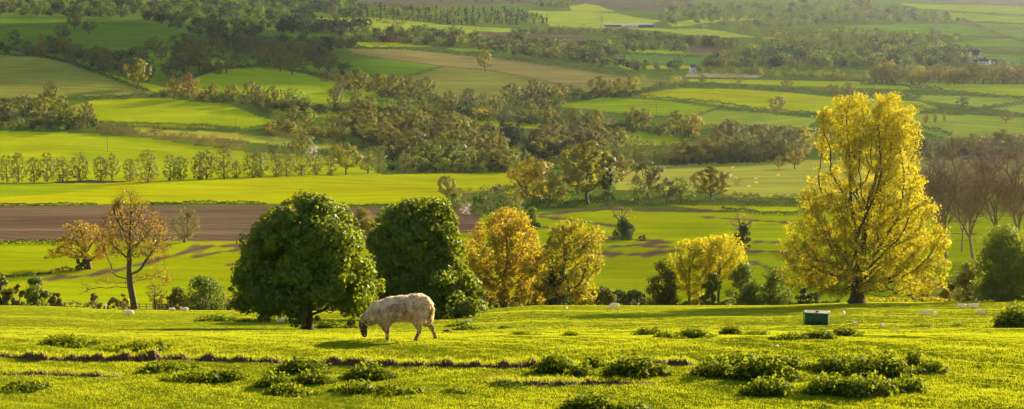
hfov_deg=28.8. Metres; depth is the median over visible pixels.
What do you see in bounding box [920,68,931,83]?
tree
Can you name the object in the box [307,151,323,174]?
tree
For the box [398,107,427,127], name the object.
oak tree
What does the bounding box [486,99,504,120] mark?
tree
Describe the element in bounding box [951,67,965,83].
tree
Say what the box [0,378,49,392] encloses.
nettle patch
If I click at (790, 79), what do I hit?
hedge
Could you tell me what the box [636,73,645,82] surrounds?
tree
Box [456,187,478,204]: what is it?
shrub
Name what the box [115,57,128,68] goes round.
tree
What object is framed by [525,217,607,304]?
oak tree
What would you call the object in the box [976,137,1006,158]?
tree
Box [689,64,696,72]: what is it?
white house
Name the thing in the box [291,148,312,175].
tree
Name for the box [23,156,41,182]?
tree
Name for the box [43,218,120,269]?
oak tree
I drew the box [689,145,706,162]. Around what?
tree
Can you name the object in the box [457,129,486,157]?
tree
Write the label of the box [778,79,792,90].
tree
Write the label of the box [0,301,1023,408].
grass
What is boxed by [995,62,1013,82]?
tree
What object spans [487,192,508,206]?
tree
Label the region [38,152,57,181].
tree
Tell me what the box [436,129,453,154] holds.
tree
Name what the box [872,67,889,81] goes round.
tree
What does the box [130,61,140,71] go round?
tree
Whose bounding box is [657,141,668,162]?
tree
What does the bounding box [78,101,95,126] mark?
tree
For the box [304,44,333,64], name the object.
tree
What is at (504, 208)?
bush
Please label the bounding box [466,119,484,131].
oak tree
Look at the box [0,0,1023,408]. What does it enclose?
ground
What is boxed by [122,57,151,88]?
oak tree
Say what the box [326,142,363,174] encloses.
oak tree
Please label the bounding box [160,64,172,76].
tree
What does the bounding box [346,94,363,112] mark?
tree
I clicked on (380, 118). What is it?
tree
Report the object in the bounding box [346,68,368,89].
tree
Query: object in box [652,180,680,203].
tree
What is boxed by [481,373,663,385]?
bank
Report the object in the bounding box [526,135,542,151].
tree
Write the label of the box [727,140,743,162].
tree
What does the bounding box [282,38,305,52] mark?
tree
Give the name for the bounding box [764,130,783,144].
tree
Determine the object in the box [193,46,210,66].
tree
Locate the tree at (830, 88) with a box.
[826,84,834,93]
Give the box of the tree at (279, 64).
[270,51,287,71]
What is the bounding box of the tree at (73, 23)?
[66,12,83,29]
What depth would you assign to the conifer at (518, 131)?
1120.94 m
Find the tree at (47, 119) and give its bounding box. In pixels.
[41,114,56,127]
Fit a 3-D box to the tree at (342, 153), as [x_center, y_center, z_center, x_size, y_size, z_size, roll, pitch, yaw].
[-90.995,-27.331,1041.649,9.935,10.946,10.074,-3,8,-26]
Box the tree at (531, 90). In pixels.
[521,85,535,98]
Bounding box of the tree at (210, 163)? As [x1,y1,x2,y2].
[199,149,215,178]
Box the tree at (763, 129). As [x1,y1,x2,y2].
[750,125,772,140]
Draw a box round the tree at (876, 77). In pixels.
[865,67,886,81]
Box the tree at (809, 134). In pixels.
[794,125,827,146]
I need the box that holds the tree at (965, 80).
[955,69,971,83]
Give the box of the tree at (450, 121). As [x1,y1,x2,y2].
[429,114,471,133]
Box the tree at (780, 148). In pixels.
[774,139,789,161]
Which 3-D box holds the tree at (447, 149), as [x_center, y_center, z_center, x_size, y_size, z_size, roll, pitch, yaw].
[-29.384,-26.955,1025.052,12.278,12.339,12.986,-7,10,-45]
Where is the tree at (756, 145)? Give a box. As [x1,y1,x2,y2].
[749,140,762,160]
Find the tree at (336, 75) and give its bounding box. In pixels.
[331,73,343,85]
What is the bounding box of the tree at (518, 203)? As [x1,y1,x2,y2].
[507,195,523,210]
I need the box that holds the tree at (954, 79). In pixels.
[947,70,963,84]
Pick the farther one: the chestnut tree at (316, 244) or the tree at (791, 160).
the tree at (791, 160)
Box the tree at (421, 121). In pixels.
[409,115,429,130]
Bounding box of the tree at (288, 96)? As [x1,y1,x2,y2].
[277,87,305,109]
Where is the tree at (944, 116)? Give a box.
[942,112,946,122]
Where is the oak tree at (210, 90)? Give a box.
[203,83,219,100]
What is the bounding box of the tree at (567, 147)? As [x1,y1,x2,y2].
[560,144,579,161]
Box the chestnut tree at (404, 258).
[365,196,488,318]
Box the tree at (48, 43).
[42,41,51,54]
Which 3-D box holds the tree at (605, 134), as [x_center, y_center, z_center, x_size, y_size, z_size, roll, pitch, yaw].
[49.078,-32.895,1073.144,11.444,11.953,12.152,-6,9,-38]
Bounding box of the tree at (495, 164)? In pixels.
[484,155,507,171]
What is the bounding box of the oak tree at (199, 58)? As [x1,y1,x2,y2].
[183,46,212,70]
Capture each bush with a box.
[0,275,14,304]
[10,284,24,304]
[23,275,51,305]
[47,292,62,306]
[75,259,86,269]
[90,293,102,308]
[103,296,122,309]
[115,293,129,309]
[156,295,179,308]
[166,286,189,309]
[182,274,228,309]
[218,293,235,309]
[354,206,374,234]
[466,288,497,308]
[488,206,517,231]
[508,280,546,306]
[524,207,541,229]
[542,265,573,304]
[566,278,596,304]
[593,288,616,304]
[610,217,636,240]
[621,289,648,304]
[638,234,645,240]
[643,258,681,304]
[690,289,704,305]
[698,272,722,305]
[723,261,763,305]
[733,222,751,248]
[758,264,792,305]
[792,288,820,304]
[904,293,927,301]
[937,288,956,300]
[941,276,969,299]
[949,258,985,301]
[968,223,1023,301]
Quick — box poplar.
[37,29,43,42]
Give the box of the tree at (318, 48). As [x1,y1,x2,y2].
[308,46,334,61]
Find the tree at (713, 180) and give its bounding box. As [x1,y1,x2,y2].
[688,165,732,197]
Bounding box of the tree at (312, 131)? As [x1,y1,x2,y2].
[306,125,320,136]
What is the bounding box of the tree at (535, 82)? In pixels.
[525,78,542,92]
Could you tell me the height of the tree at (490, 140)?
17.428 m
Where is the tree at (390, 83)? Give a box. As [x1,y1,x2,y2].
[382,73,404,91]
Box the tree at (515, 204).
[504,201,522,220]
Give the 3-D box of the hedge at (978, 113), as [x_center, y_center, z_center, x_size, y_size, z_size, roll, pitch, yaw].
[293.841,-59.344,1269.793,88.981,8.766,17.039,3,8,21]
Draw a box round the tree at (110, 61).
[96,50,115,68]
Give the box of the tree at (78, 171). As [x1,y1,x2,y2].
[68,152,90,181]
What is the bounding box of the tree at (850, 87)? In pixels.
[841,82,854,94]
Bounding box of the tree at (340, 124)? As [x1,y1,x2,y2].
[335,113,350,130]
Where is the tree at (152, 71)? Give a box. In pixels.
[144,64,156,75]
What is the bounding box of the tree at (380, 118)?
[373,116,389,127]
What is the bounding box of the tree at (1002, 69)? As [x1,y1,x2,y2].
[991,66,1011,84]
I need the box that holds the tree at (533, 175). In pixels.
[504,156,553,200]
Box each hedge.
[0,44,64,52]
[0,201,97,207]
[0,238,86,244]
[0,265,83,277]
[1,52,149,92]
[1,91,166,101]
[1,298,63,305]
[48,299,97,308]
[96,120,247,150]
[99,120,240,130]
[145,199,266,205]
[152,294,233,308]
[194,63,378,92]
[227,296,337,310]
[244,98,286,120]
[264,129,398,154]
[289,105,508,118]
[338,203,393,206]
[348,37,448,46]
[348,44,487,57]
[355,54,565,84]
[376,19,403,24]
[404,65,445,77]
[493,285,645,307]
[501,54,630,75]
[510,114,661,135]
[536,193,798,207]
[574,80,748,97]
[618,50,702,57]
[642,94,817,113]
[647,298,840,305]
[688,78,896,83]
[697,106,717,114]
[702,122,802,129]
[714,104,769,114]
[715,191,809,203]
[720,205,798,215]
[752,84,818,92]
[855,90,922,99]
[860,81,940,88]
[866,295,989,301]
[894,6,1023,16]
[906,103,1023,117]
[908,86,1023,99]
[910,122,953,135]
[934,207,1023,216]
[946,20,1023,28]
[962,17,1023,41]
[966,46,1023,50]
[968,100,1023,111]
[983,56,1023,67]
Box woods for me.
[0,0,1023,79]
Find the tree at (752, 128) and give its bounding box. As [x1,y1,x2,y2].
[741,124,770,140]
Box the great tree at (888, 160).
[771,90,955,303]
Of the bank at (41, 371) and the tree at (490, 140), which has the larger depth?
the tree at (490, 140)
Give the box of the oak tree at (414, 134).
[402,127,429,144]
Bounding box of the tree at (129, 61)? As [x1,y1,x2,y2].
[120,59,132,70]
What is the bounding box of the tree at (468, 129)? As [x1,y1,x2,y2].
[453,125,475,139]
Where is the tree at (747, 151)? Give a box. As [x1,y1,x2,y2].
[742,140,754,162]
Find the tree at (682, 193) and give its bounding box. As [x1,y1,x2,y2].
[666,177,696,203]
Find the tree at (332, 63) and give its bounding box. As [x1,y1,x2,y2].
[316,52,339,71]
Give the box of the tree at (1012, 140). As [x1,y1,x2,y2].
[994,134,1022,151]
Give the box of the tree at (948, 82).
[940,69,957,84]
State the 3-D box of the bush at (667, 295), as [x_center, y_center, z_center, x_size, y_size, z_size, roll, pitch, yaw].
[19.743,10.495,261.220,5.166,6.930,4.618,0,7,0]
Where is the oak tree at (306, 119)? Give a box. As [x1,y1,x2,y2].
[296,106,316,123]
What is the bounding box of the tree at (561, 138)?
[548,135,578,158]
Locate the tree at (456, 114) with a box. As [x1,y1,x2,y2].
[439,111,468,134]
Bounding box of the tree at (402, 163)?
[398,151,411,172]
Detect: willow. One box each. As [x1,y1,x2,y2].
[412,140,446,172]
[432,139,470,172]
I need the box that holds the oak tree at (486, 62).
[475,49,492,71]
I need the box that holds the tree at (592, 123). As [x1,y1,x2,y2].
[584,119,602,131]
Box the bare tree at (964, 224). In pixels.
[910,155,990,251]
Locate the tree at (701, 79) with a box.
[698,74,707,83]
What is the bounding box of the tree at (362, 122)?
[353,114,380,141]
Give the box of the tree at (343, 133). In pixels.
[338,130,345,139]
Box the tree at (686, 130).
[679,126,691,137]
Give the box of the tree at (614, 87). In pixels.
[609,78,625,93]
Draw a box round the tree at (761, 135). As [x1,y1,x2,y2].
[749,131,771,147]
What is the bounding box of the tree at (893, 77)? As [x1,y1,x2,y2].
[883,69,900,82]
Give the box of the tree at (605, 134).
[599,133,614,147]
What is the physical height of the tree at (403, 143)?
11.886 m
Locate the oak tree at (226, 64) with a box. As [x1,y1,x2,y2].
[216,56,239,72]
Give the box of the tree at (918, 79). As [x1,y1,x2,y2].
[909,67,931,84]
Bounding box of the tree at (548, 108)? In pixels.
[540,105,553,118]
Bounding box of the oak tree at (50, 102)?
[38,89,67,108]
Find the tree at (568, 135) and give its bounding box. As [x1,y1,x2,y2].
[557,132,576,143]
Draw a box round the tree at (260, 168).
[251,148,271,176]
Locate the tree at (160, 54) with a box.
[153,47,167,60]
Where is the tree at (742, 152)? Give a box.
[725,129,760,162]
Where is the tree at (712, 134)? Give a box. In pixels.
[708,130,725,140]
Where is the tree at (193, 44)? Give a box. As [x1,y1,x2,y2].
[166,33,198,52]
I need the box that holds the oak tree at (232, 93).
[224,83,240,96]
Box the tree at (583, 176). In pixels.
[560,159,594,193]
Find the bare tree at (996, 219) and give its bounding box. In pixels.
[940,132,1021,228]
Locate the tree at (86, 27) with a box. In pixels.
[82,20,96,34]
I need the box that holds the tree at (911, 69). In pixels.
[900,65,917,83]
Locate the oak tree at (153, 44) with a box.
[143,36,163,49]
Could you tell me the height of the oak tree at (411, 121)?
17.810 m
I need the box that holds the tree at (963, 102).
[956,97,969,107]
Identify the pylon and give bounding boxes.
[934,16,940,41]
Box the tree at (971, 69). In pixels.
[964,63,984,83]
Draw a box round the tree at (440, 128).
[435,127,453,133]
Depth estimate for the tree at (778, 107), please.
1288.83 m
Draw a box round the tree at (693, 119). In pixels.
[684,113,704,137]
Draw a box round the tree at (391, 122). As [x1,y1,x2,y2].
[385,115,406,132]
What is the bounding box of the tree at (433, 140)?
[426,135,445,152]
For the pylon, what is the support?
on the ground at (210, 248)
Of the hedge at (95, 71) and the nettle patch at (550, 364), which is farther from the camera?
the hedge at (95, 71)
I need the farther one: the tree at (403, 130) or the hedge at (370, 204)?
the tree at (403, 130)
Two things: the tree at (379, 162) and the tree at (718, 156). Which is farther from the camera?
the tree at (718, 156)
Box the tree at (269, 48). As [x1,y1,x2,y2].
[258,41,278,62]
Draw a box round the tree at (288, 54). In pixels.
[274,49,293,61]
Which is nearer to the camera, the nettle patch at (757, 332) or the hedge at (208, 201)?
the nettle patch at (757, 332)
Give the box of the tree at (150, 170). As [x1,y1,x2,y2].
[133,149,159,182]
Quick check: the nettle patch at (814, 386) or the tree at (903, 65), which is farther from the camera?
the tree at (903, 65)
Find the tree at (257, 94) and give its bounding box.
[249,86,266,102]
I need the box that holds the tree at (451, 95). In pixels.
[440,90,457,107]
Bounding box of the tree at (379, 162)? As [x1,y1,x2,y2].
[370,144,386,172]
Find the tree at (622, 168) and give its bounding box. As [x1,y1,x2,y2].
[608,155,637,180]
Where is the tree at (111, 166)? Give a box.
[103,152,120,179]
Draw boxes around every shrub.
[8,115,24,128]
[23,118,38,128]
[100,122,116,131]
[190,89,209,100]
[218,94,228,101]
[237,95,249,103]
[263,141,283,154]
[276,141,293,155]
[291,127,303,134]
[306,143,318,156]
[316,70,333,81]
[317,128,326,137]
[320,148,332,158]
[325,128,341,139]
[380,86,395,97]
[454,162,469,172]
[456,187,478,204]
[459,202,471,214]
[465,201,494,217]
[471,106,496,120]
[478,184,494,199]
[494,108,514,121]
[503,188,524,201]
[513,107,529,117]
[659,123,673,134]
[669,74,683,82]
[733,176,741,185]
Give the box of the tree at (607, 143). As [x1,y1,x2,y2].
[596,134,624,162]
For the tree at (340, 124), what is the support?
on the ground at (210, 248)
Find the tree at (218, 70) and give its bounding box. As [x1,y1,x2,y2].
[214,59,223,74]
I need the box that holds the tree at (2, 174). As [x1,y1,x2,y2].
[0,154,15,181]
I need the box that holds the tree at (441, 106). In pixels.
[433,96,456,113]
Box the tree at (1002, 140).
[991,138,1011,153]
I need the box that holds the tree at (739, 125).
[731,121,747,139]
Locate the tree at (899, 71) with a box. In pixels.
[889,64,908,82]
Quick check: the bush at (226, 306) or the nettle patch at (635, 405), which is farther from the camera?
the bush at (226, 306)
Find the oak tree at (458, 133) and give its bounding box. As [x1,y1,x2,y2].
[442,128,469,141]
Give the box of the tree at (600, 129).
[587,126,608,142]
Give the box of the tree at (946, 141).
[943,136,959,147]
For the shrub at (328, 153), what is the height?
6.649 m
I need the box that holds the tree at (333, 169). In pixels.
[325,156,337,174]
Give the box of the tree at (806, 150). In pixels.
[790,140,813,155]
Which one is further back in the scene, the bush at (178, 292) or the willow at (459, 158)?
the willow at (459, 158)
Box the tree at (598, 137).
[591,132,605,144]
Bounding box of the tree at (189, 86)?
[177,72,199,98]
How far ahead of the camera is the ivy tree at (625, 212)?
437.61 m
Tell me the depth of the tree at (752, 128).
1107.00 m
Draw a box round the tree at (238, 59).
[231,51,244,66]
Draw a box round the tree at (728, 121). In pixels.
[715,119,736,137]
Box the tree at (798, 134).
[788,127,810,143]
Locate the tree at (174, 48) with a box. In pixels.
[170,43,180,56]
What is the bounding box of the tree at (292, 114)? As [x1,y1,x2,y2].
[284,104,302,121]
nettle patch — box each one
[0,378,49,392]
[38,333,104,347]
[97,339,175,353]
[136,359,203,373]
[157,367,227,383]
[190,314,248,321]
[215,365,249,381]
[235,317,265,322]
[250,370,300,387]
[261,381,325,397]
[269,354,332,374]
[291,368,338,385]
[314,319,342,328]
[324,379,377,394]
[338,361,400,380]
[340,323,358,327]
[368,382,426,397]
[440,386,471,393]
[444,318,471,326]
[452,324,488,329]
[486,380,528,388]
[497,325,515,328]
[508,330,542,335]
[530,349,574,373]
[554,391,624,408]
[562,330,579,336]
[562,360,600,377]
[580,352,608,367]
[596,352,667,379]
[601,399,652,408]
[631,326,661,335]
[649,361,672,375]
[651,330,687,338]
[675,326,717,337]
[684,353,743,378]
[714,349,755,367]
[716,323,742,334]
[725,350,803,381]
[737,329,770,335]
[737,373,798,396]
[766,331,812,340]
[778,351,811,369]
[798,371,858,396]
[803,352,864,372]
[805,328,838,338]
[828,370,905,398]
[830,326,864,335]
[837,347,924,378]
[879,373,930,391]
[901,347,925,365]
[908,323,934,326]
[915,357,949,372]
[951,321,964,326]
[988,299,1023,327]
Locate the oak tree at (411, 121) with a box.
[393,112,429,132]
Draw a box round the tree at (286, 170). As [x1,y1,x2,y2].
[275,150,295,175]
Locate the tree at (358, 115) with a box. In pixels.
[337,108,379,131]
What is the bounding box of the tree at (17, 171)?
[9,152,27,181]
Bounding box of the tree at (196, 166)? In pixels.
[190,151,207,179]
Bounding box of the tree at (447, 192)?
[436,175,457,197]
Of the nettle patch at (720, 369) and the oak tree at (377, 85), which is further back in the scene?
the oak tree at (377, 85)
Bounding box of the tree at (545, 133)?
[539,131,561,146]
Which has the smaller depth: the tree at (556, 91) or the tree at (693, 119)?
the tree at (693, 119)
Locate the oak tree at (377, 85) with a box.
[365,72,391,92]
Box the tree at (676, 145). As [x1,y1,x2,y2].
[665,143,680,165]
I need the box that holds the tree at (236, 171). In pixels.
[233,159,242,177]
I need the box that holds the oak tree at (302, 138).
[289,132,314,150]
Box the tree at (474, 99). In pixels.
[457,87,478,114]
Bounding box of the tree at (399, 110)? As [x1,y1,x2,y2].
[382,107,407,123]
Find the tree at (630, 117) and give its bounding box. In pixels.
[623,107,643,126]
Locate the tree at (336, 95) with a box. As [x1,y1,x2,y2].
[326,86,344,105]
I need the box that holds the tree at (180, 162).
[173,157,188,180]
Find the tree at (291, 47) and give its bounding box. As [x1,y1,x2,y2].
[276,40,303,62]
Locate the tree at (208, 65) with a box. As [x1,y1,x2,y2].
[202,49,218,69]
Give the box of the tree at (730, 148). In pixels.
[721,140,737,162]
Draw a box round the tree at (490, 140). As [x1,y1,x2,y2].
[479,131,509,154]
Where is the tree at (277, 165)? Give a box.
[269,151,284,176]
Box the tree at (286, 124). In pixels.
[278,120,296,132]
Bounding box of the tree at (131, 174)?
[122,158,136,180]
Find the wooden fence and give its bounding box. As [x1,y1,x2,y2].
[118,303,174,309]
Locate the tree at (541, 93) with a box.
[533,82,552,98]
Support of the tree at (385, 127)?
on the ground at (210, 248)
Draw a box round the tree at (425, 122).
[414,120,436,137]
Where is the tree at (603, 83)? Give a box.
[586,75,612,96]
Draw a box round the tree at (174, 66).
[164,54,191,77]
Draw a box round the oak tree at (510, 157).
[489,145,517,172]
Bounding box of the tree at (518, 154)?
[508,145,529,170]
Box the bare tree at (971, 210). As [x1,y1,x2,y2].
[907,133,1014,258]
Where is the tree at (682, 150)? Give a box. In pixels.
[668,139,701,164]
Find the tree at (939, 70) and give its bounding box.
[926,63,949,83]
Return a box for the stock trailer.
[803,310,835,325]
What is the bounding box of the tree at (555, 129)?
[545,124,569,134]
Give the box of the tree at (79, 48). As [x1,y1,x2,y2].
[73,43,85,58]
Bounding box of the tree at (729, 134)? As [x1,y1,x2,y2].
[718,122,739,141]
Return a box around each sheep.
[122,309,133,314]
[276,317,286,322]
[359,293,436,340]
[607,303,618,310]
[920,309,929,315]
[956,303,966,307]
[969,302,980,308]
[977,309,986,313]
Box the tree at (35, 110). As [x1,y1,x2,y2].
[28,98,48,115]
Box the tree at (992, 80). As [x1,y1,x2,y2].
[985,67,996,83]
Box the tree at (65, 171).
[50,156,72,182]
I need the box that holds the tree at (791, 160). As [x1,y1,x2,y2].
[783,145,803,168]
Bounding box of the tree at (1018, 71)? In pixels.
[1012,68,1023,83]
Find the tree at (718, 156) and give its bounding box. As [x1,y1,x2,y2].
[713,140,728,163]
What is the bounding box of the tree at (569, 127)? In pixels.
[559,124,578,131]
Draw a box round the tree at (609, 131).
[602,127,618,140]
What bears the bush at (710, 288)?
on the ground at (210, 248)
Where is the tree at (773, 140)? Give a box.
[762,131,786,161]
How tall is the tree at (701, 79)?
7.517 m
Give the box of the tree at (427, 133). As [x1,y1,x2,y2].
[422,126,441,143]
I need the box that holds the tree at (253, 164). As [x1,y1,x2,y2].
[242,146,266,177]
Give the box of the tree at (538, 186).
[529,173,564,204]
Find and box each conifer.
[498,119,506,138]
[502,125,509,141]
[505,122,517,139]
[507,127,518,144]
[509,130,523,144]
[514,122,521,138]
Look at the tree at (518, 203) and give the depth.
508.27 m
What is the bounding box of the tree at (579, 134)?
[571,130,594,148]
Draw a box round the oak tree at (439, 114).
[427,110,455,129]
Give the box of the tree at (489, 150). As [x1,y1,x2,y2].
[478,145,497,171]
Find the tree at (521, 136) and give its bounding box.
[518,127,550,146]
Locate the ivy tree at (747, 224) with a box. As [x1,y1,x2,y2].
[724,211,754,244]
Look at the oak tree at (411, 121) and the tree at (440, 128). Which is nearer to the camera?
the tree at (440, 128)
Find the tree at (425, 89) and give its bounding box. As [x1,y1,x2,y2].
[415,76,437,98]
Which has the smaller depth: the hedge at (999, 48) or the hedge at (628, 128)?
the hedge at (628, 128)
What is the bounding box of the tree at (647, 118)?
[634,108,653,130]
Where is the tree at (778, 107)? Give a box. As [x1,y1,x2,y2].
[767,96,786,115]
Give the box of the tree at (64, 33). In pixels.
[51,25,70,36]
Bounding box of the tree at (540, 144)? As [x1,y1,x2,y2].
[531,134,560,160]
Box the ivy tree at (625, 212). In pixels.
[609,202,634,237]
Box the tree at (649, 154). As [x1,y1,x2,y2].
[641,139,657,161]
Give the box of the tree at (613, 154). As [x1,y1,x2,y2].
[603,143,626,158]
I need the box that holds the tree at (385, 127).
[373,124,394,141]
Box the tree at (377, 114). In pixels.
[362,107,390,126]
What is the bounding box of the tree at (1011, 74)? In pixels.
[1001,68,1014,84]
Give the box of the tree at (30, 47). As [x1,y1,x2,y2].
[22,41,34,53]
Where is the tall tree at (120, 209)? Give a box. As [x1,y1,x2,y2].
[77,186,176,309]
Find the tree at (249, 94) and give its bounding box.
[242,80,260,99]
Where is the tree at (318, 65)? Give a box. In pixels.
[312,55,324,70]
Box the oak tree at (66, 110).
[54,104,79,120]
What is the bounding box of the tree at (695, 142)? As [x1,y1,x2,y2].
[691,138,715,161]
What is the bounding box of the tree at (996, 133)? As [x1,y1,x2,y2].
[986,129,1017,144]
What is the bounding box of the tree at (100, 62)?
[96,55,109,70]
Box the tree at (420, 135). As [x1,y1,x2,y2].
[395,128,426,152]
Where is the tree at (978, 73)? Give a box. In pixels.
[972,64,994,83]
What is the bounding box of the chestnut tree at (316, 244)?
[226,189,385,329]
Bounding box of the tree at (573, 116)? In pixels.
[566,107,582,122]
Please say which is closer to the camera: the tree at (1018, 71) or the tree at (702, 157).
the tree at (702, 157)
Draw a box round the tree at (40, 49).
[33,41,47,57]
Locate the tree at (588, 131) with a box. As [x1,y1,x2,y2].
[572,129,597,147]
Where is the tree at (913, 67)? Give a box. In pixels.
[902,62,924,79]
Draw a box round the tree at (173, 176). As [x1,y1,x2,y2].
[162,154,178,180]
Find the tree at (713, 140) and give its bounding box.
[705,137,726,162]
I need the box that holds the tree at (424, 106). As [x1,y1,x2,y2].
[416,99,430,111]
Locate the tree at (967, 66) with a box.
[957,64,976,82]
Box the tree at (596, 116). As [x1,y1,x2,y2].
[587,109,602,124]
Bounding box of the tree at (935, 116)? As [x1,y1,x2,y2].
[933,111,937,122]
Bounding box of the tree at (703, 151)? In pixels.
[695,138,719,163]
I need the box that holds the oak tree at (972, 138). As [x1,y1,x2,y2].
[955,133,988,159]
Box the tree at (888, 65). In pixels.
[872,61,901,81]
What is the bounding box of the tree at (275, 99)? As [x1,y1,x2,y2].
[263,85,282,103]
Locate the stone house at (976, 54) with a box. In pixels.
[966,49,983,62]
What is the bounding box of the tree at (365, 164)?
[358,148,377,173]
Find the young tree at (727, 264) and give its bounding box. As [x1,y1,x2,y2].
[695,232,750,304]
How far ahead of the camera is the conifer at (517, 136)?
1106.35 m
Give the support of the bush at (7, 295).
on the ground at (210, 248)
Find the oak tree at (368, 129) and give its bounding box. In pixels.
[356,118,392,144]
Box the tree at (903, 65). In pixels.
[894,63,907,81]
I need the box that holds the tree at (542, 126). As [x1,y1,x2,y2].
[525,125,557,142]
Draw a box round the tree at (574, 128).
[559,125,586,142]
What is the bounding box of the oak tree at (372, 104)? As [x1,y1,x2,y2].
[357,96,377,109]
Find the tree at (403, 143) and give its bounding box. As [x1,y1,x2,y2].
[394,137,409,153]
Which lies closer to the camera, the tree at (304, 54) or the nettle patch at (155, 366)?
the nettle patch at (155, 366)
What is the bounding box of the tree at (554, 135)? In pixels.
[541,131,569,154]
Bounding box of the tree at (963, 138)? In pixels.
[950,137,969,158]
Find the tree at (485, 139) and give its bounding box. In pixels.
[476,131,498,146]
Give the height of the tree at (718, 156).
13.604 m
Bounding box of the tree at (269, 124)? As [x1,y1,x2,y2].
[263,121,275,132]
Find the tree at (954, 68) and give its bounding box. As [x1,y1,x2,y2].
[943,66,956,80]
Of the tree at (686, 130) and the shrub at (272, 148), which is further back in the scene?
the tree at (686, 130)
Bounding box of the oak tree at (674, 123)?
[664,110,692,133]
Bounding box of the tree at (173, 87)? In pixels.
[165,77,183,98]
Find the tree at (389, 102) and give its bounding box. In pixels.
[383,98,397,109]
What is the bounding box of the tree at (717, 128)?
[708,123,735,138]
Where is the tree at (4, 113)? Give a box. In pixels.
[0,102,12,121]
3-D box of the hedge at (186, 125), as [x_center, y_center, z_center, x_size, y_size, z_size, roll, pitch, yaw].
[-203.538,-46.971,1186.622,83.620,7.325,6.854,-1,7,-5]
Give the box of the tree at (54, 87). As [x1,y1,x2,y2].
[43,80,58,93]
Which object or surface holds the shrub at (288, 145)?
on the ground at (210, 248)
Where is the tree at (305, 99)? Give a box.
[298,95,314,106]
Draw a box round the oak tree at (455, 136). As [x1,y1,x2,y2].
[435,129,469,152]
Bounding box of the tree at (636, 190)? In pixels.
[625,179,651,203]
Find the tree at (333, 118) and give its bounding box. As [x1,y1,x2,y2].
[325,112,338,128]
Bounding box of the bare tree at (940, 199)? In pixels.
[905,150,983,263]
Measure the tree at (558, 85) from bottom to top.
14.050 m
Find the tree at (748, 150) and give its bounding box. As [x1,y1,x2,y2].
[732,140,751,160]
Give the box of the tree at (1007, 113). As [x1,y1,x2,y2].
[1001,111,1012,123]
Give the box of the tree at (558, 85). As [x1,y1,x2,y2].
[552,83,567,95]
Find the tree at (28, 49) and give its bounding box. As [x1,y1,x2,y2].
[18,41,33,55]
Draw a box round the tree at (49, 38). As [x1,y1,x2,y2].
[39,35,59,51]
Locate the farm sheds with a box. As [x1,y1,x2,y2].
[604,23,654,27]
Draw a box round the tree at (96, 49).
[88,45,103,56]
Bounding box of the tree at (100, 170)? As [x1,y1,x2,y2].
[92,155,108,180]
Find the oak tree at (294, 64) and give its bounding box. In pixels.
[281,51,302,74]
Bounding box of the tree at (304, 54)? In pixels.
[289,44,311,62]
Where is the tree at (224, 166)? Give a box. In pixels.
[213,145,234,178]
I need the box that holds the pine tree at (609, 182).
[600,170,614,205]
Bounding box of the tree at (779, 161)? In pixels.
[774,155,784,168]
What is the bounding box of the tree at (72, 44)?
[64,43,77,56]
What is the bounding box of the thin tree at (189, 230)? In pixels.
[168,203,203,242]
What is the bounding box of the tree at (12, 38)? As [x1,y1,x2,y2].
[8,29,22,45]
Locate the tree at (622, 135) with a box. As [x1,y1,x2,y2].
[610,125,627,146]
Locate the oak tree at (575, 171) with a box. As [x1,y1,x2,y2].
[559,138,624,204]
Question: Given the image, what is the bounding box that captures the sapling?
[146,282,167,309]
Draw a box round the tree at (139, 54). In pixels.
[134,50,146,63]
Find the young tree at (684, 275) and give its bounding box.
[666,236,722,304]
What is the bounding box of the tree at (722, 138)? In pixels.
[715,134,733,161]
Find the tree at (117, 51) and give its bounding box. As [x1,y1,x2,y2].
[115,49,124,56]
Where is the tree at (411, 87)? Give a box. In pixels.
[398,77,419,99]
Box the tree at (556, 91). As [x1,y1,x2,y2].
[545,86,563,98]
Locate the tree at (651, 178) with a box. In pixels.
[631,160,668,197]
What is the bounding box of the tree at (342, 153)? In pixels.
[328,142,345,159]
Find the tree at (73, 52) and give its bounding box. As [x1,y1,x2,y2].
[63,45,77,60]
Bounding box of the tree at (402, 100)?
[397,95,411,109]
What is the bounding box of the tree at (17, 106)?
[12,99,33,121]
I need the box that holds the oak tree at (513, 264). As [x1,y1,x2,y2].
[464,207,550,307]
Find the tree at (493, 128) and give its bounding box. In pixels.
[478,123,503,137]
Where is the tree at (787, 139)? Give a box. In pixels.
[779,133,798,152]
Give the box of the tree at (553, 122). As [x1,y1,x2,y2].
[540,119,568,130]
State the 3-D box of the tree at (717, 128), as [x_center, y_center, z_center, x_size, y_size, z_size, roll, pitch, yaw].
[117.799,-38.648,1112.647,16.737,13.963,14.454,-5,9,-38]
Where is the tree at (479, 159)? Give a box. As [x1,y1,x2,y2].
[463,142,486,171]
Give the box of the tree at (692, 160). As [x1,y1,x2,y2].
[682,144,697,163]
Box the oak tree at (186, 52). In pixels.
[173,46,204,68]
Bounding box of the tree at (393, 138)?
[377,127,402,144]
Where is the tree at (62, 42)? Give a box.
[52,36,71,52]
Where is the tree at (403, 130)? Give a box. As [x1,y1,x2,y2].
[395,128,413,140]
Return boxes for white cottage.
[977,57,998,64]
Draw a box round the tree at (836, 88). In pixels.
[834,84,840,93]
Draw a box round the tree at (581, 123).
[569,120,590,132]
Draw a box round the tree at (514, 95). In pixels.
[500,82,523,101]
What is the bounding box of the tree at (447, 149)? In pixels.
[445,141,464,157]
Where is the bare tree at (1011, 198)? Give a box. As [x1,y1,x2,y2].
[965,125,1023,234]
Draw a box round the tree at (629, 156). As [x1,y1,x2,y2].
[623,134,644,164]
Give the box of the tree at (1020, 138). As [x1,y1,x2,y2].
[1015,136,1023,152]
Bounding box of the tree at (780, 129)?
[766,126,793,138]
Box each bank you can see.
[0,345,697,368]
[1,366,123,377]
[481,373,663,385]
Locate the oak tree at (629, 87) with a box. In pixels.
[616,75,640,96]

